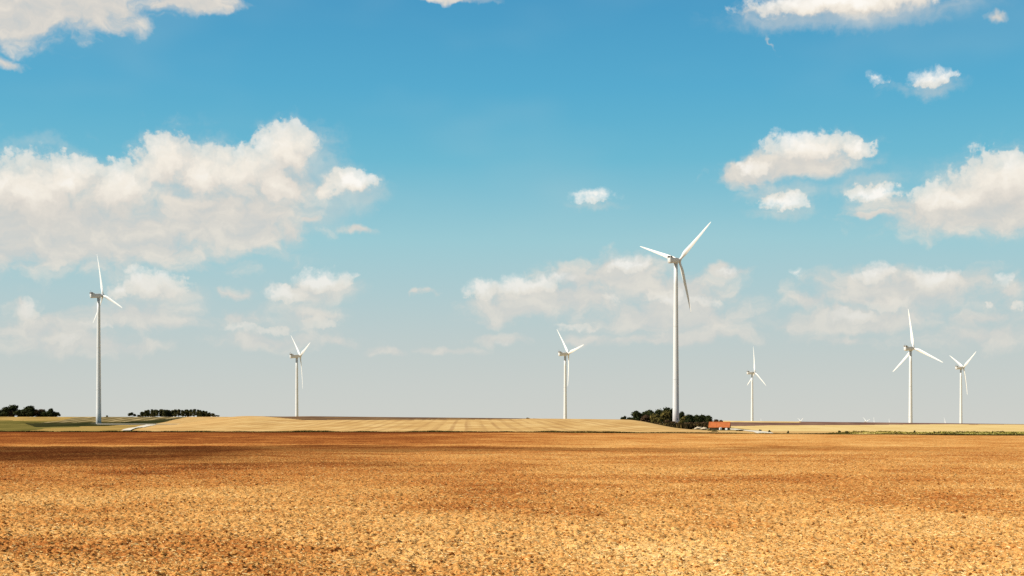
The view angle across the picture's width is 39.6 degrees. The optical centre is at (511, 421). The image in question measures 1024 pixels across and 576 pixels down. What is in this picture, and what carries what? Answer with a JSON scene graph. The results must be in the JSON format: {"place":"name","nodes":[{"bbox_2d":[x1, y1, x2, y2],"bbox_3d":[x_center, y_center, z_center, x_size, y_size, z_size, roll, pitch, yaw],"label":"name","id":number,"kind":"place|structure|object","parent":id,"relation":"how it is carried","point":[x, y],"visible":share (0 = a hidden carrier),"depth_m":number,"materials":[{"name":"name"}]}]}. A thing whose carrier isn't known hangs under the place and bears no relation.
{"place":"outdoors","nodes":[
{"label":"outdoors","id":0,"kind":"place"},
{"bbox_2d":[0,420,79,430],"bbox_3d":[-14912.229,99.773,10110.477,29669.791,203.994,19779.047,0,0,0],"label":"pasture","id":1,"kind":"structure","parent":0,"point":[8,425],"depth_m":699.83,"materials":[{"name":"green plant"}]},
{"bbox_2d":[0,417,141,431],"bbox_3d":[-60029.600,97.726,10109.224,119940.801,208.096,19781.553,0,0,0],"label":"meadow","id":2,"kind":"structure","parent":0,"point":[103,428],"depth_m":701.01,"materials":[{"name":"yellow plant"}]},
{"bbox_2d":[1,407,10,415],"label":"ridge tree","id":3,"kind":"object","parent":2,"relation":"on","point":[5,410],"visible":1,"depth_m":1862.73,"materials":[{"name":"green plant"}]},
{"bbox_2d":[6,411,13,416],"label":"ridge tree","id":4,"kind":"object","parent":2,"relation":"on","point":[10,414],"visible":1,"depth_m":1866.09,"materials":[{"name":"green plant"}]},
{"bbox_2d":[8,405,17,415],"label":"ridge tree","id":5,"kind":"object","parent":2,"relation":"on","point":[13,407],"visible":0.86,"depth_m":1879.03,"materials":[{"name":"green plant"}]},
{"bbox_2d":[13,409,24,416],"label":"ridge tree","id":6,"kind":"object","parent":2,"relation":"on","point":[18,413],"visible":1,"depth_m":1860.94,"materials":[{"name":"green plant"}]},
{"bbox_2d":[21,405,40,416],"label":"ridge tree","id":7,"kind":"object","parent":2,"relation":"on","point":[27,411],"visible":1,"depth_m":1861.59,"materials":[{"name":"green plant"}]},
{"bbox_2d":[36,409,45,416],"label":"ridge tree","id":8,"kind":"object","parent":2,"relation":"on","point":[41,411],"visible":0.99,"depth_m":1874.04,"materials":[{"name":"green plant"}]},
{"bbox_2d":[46,408,54,416],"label":"ridge tree","id":9,"kind":"object","parent":2,"relation":"on","point":[49,412],"visible":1,"depth_m":1864.72,"materials":[{"name":"green plant"}]},
{"bbox_2d":[26,418,180,426],"bbox_3d":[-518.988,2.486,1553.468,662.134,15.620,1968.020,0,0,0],"label":"beet field","id":10,"kind":"structure","parent":0,"point":[67,424],"depth_m":1369.61,"materials":[{"name":"green plant"}]},
{"bbox_2d":[90,257,121,423],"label":"wind turbine","id":11,"kind":"object","parent":10,"relation":"on","point":[98,377],"visible":0.93,"depth_m":1340.43,"materials":[{"name":"white paint"}]},
{"bbox_2d":[43,417,184,422],"bbox_3d":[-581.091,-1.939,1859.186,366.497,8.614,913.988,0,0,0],"label":"mown meadow","id":12,"kind":"structure","parent":0,"point":[103,419],"depth_m":1637.98,"materials":[{"name":"green plant"}]},
{"bbox_2d":[161,409,166,416],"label":"grove tree","id":13,"kind":"object","parent":12,"relation":"on","point":[164,413],"visible":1,"depth_m":1876.62,"materials":[{"name":"green plant"}]},
{"bbox_2d":[123,424,155,429],"bbox_3d":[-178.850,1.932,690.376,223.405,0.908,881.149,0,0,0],"label":"access track","id":14,"kind":"structure","parent":0,"point":[146,425],"depth_m":634.05,"materials":[{"name":"white gravel"}]},
{"bbox_2d":[0,432,1023,575],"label":"cultivated field","id":15,"kind":"structure","parent":0,"point":[84,449],"depth_m":30.21,"materials":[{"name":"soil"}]},
{"bbox_2d":[0,0,1023,423],"label":"sky","id":16,"kind":"structure","parent":0,"point":[419,195],"materials":[{"name":"blue"}]},
{"bbox_2d":[134,416,924,433],"bbox_3d":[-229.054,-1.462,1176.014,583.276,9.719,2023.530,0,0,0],"label":"stubble hill","id":17,"kind":"structure","parent":0,"point":[250,423],"depth_m":316.02,"materials":[{"name":"plant"}]},
{"bbox_2d":[191,409,197,415],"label":"grove tree","id":18,"kind":"object","parent":17,"relation":"on","point":[193,412],"visible":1,"depth_m":1877.09,"materials":[{"name":"green plant"}]},
{"bbox_2d":[290,336,309,415],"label":"wind turbine","id":19,"kind":"object","parent":17,"relation":"on","point":[296,356],"visible":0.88,"depth_m":1652.68,"materials":[{"name":"white paint"}]},
{"bbox_2d":[266,416,529,419],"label":"ploughed strip","id":20,"kind":"object","parent":17,"relation":"on","point":[356,418],"visible":0.96,"depth_m":426.39,"materials":[{"name":"brown soil"}]},
{"bbox_2d":[662,407,672,421],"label":"copse tree","id":21,"kind":"object","parent":17,"relation":"on","point":[670,410],"visible":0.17,"depth_m":1098.26,"materials":[{"name":"green plant"}]},
{"bbox_2d":[785,430,1023,434],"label":"verge grass","id":22,"kind":"structure","parent":17,"relation":"on","point":[917,432],"depth_m":208.91,"materials":[{"name":"green plant"}]},
{"bbox_2d":[692,428,758,430],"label":"rough ground","id":23,"kind":"structure","parent":0,"point":[725,430],"depth_m":615.16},
{"bbox_2d":[679,415,685,423],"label":"bush","id":24,"kind":"object","parent":23,"relation":"on","point":[682,419],"visible":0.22,"depth_m":897.90,"materials":[{"name":"green plant"}]},
{"bbox_2d":[683,414,693,422],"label":"copse tree","id":25,"kind":"object","parent":23,"relation":"on","point":[689,418],"visible":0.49,"depth_m":858.43,"materials":[{"name":"green plant"}]},
{"bbox_2d":[693,414,701,422],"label":"copse tree","id":26,"kind":"object","parent":23,"relation":"on","point":[698,418],"visible":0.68,"depth_m":858.37,"materials":[{"name":"green plant"}]},
{"bbox_2d":[705,415,712,422],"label":"copse tree","id":27,"kind":"object","parent":23,"relation":"on","point":[708,418],"visible":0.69,"depth_m":862.77,"materials":[{"name":"green plant"}]},
{"bbox_2d":[708,422,730,429],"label":"shed","id":28,"kind":"structure","parent":23,"relation":"on","point":[716,425],"depth_m":558.05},
{"bbox_2d":[730,428,771,432],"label":"farm track","id":29,"kind":"structure","parent":0,"point":[755,431],"depth_m":254.85,"materials":[{"name":"white gravel"}]},
{"bbox_2d":[713,421,1023,431],"bbox_3d":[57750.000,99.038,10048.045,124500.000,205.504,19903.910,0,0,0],"label":"stubble field","id":30,"kind":"structure","parent":0,"point":[944,427],"depth_m":800.34,"materials":[{"name":"yellow plant"}]},
{"bbox_2d":[557,330,582,418],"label":"wind turbine","id":31,"kind":"object","parent":30,"relation":"on","point":[564,354],"visible":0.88,"depth_m":1633.63,"materials":[{"name":"white paint"}]},
{"bbox_2d":[747,349,764,420],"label":"wind turbine","id":32,"kind":"object","parent":30,"relation":"on","point":[752,373],"visible":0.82,"depth_m":2153.67,"materials":[{"name":"white paint"}]},
{"bbox_2d":[894,310,942,422],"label":"wind turbine","id":33,"kind":"object","parent":30,"relation":"on","point":[910,349],"visible":0.88,"depth_m":1435.70,"materials":[{"name":"white paint"}]},
{"bbox_2d":[949,352,975,422],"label":"wind turbine","id":34,"kind":"object","parent":30,"relation":"on","point":[960,367],"visible":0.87,"depth_m":2030.60,"materials":[{"name":"white paint"}]},
{"bbox_2d":[730,422,1023,425],"bbox_3d":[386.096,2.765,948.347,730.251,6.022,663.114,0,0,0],"label":"ploughed field","id":35,"kind":"structure","parent":0,"point":[799,423],"depth_m":1082.65,"materials":[{"name":"brown soil"}]},
{"bbox_2d":[630,410,642,420],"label":"copse tree","id":36,"kind":"object","parent":35,"relation":"on","point":[637,415],"visible":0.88,"depth_m":1092.82,"materials":[{"name":"green plant"}]},
{"bbox_2d":[640,415,649,422],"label":"bush","id":37,"kind":"object","parent":35,"relation":"on","point":[644,418],"visible":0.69,"depth_m":1058.81,"materials":[{"name":"green plant"}]},
{"bbox_2d":[644,410,655,422],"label":"copse tree","id":38,"kind":"object","parent":35,"relation":"on","point":[649,412],"visible":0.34,"depth_m":1097.21,"materials":[{"name":"green plant"}]},
{"bbox_2d":[650,413,659,422],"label":"copse tree","id":39,"kind":"object","parent":35,"relation":"on","point":[653,418],"visible":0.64,"depth_m":1028.49,"materials":[{"name":"green plant"}]},
{"bbox_2d":[655,408,662,416],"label":"copse tree","id":40,"kind":"object","parent":35,"relation":"on","point":[657,411],"visible":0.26,"depth_m":1102.46,"materials":[{"name":"green plant"}]},
{"bbox_2d":[660,410,671,422],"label":"copse tree","id":41,"kind":"object","parent":35,"relation":"on","point":[665,415],"visible":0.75,"depth_m":1032.98,"materials":[{"name":"green plant"}]},
{"bbox_2d":[640,222,710,422],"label":"wind turbine","id":42,"kind":"object","parent":35,"relation":"on","point":[673,259],"visible":0.92,"depth_m":1059.47,"materials":[{"name":"white paint"}]},
{"bbox_2d":[651,422,708,428],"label":"undergrowth","id":43,"kind":"object","parent":35,"relation":"on","point":[684,425],"visible":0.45,"depth_m":691.87,"materials":[{"name":"green plant"}]},
{"bbox_2d":[679,411,684,420],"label":"copse tree","id":44,"kind":"object","parent":35,"relation":"on","point":[681,414],"visible":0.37,"depth_m":1117.93,"materials":[{"name":"green plant"}]},
{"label":"grass verge ground","id":45,"kind":"structure","parent":0,"visible":0},
{"bbox_2d":[0,430,1023,434],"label":"edge grass","id":46,"kind":"structure","parent":45,"relation":"on","point":[499,431],"depth_m":216.79,"materials":[{"name":"green plant"}]}
]}

